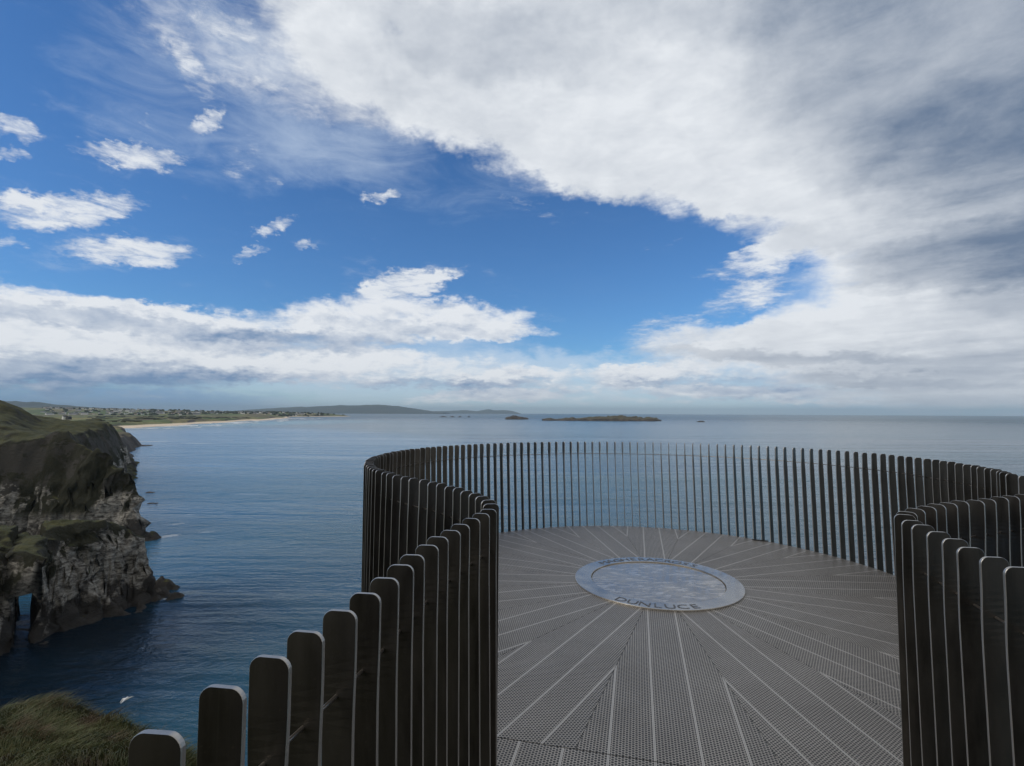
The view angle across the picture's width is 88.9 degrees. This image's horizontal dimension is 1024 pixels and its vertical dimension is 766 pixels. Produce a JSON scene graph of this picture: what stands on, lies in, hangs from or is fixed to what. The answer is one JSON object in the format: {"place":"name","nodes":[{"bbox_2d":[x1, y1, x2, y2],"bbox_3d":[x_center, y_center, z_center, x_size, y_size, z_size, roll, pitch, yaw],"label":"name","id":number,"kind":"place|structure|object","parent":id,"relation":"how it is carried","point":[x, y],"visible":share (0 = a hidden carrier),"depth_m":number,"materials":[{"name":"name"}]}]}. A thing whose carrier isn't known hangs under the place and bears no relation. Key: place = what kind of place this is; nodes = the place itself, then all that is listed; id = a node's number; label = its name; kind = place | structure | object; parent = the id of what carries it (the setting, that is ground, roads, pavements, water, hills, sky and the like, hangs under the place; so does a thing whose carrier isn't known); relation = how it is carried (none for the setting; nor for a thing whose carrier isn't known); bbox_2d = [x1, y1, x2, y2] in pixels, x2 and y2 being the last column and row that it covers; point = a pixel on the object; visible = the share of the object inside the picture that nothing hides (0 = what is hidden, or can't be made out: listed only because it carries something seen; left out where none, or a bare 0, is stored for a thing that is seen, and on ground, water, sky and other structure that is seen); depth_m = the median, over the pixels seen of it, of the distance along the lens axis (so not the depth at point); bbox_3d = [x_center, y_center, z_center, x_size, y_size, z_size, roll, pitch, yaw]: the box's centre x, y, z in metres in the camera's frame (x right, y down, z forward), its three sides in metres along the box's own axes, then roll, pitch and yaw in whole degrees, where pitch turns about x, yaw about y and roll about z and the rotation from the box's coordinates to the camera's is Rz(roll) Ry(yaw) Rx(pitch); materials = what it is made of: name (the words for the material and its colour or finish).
{"place":"outdoors","nodes":[
{"label":"outdoors","id":0,"kind":"place"},
{"bbox_2d":[5,401,90,407],"bbox_3d":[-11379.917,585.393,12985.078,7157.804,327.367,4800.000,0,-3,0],"label":"distant hills","id":1,"kind":"structure","parent":0,"point":[30,404],"depth_m":12584.44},
{"bbox_2d":[0,400,161,541],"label":"headland","id":2,"kind":"structure","parent":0,"point":[51,468],"depth_m":188.96,"materials":[{"name":"green plant"}]},
{"bbox_2d":[0,519,184,655],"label":"cliff","id":3,"kind":"structure","parent":0,"point":[97,570],"depth_m":117.52,"materials":[{"name":"grey stone"}]},
{"bbox_2d":[2,532,49,600],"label":"natural arch","id":4,"kind":"structure","parent":3,"relation":"attached to","point":[27,555],"depth_m":102.52,"materials":[{"name":"grey stone"}]},
{"bbox_2d":[0,687,197,765],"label":"grassy bank","id":5,"kind":"structure","parent":0,"point":[27,744],"depth_m":7.94,"materials":[{"name":"plant"}]},
{"bbox_2d":[497,526,902,765],"bbox_3d":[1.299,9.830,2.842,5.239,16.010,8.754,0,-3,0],"label":"viewing platform","id":6,"kind":"structure","parent":5,"relation":"on","point":[791,658],"depth_m":3.48,"materials":[{"name":"metal"}]},
{"bbox_2d":[128,442,1023,765],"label":"balustrade","id":7,"kind":"object","parent":6,"relation":"attached to","point":[396,664],"visible":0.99,"depth_m":1.84,"materials":[{"name":"metal"}]},
{"bbox_2d":[575,557,744,611],"bbox_3d":[1.428,1.957,5.146,1.600,0.038,1.600,0,-3,0],"label":"engraved disc","id":8,"kind":"object","parent":6,"relation":"on","point":[661,584],"visible":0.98,"depth_m":5.03,"materials":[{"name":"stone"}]},
{"bbox_2d":[21,407,346,457],"bbox_3d":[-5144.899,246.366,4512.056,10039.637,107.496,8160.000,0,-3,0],"label":"mainland","id":9,"kind":"structure","parent":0,"point":[130,441],"depth_m":2520.43,"materials":[{"name":"green plant"}]},
{"bbox_2d":[62,415,71,419],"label":"farm building","id":10,"kind":"structure","parent":9,"relation":"on","point":[66,417],"depth_m":1493.67,"materials":[{"name":"stone"}]},
{"bbox_2d":[86,415,248,421],"bbox_3d":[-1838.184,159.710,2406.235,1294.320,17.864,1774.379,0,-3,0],"label":"dune scrub","id":11,"kind":"object","parent":9,"relation":"on","point":[151,417],"visible":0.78,"depth_m":2199.80,"materials":[{"name":"green plant"}]},
{"bbox_2d":[42,407,334,416],"bbox_3d":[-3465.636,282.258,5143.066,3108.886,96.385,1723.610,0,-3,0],"label":"woodland","id":12,"kind":"object","parent":9,"relation":"on","point":[152,413],"visible":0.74,"depth_m":5029.47,"materials":[{"name":"green plant"}]},
{"bbox_2d":[124,418,317,428],"bbox_3d":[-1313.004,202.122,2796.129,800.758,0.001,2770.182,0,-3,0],"label":"surf","id":13,"kind":"structure","parent":9,"relation":"on","point":[210,425],"depth_m":1895.77,"materials":[{"name":"liquid"}]},
{"bbox_2d":[240,405,449,413],"bbox_3d":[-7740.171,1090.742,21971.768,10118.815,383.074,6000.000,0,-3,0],"label":"distant hills","id":14,"kind":"structure","parent":0,"point":[362,409],"depth_m":20286.24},
{"bbox_2d":[435,409,520,413],"bbox_3d":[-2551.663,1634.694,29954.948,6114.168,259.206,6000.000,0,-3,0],"label":"distant hills","id":15,"kind":"structure","parent":0,"point":[488,411],"depth_m":28071.79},
{"bbox_2d":[0,414,1023,765],"bbox_3d":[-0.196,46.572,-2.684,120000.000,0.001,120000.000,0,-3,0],"label":"sea","id":16,"kind":"structure","parent":0,"point":[254,550],"depth_m":277.96,"materials":[{"name":"liquid"}]},
{"bbox_2d":[505,415,527,418],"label":"skerry","id":17,"kind":"structure","parent":16,"relation":"in","point":[513,417],"depth_m":3854.09,"materials":[{"name":"grey stone"}]},
{"bbox_2d":[0,0,1023,415],"label":"sky","id":18,"kind":"structure","parent":0,"point":[751,207],"materials":[{"name":"blue"}]},
{"bbox_2d":[542,415,661,420],"bbox_3d":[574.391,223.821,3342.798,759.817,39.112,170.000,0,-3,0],"label":"island","id":19,"kind":"structure","parent":0,"point":[616,418],"depth_m":3276.77,"materials":[{"name":"grey stone"}]}
]}

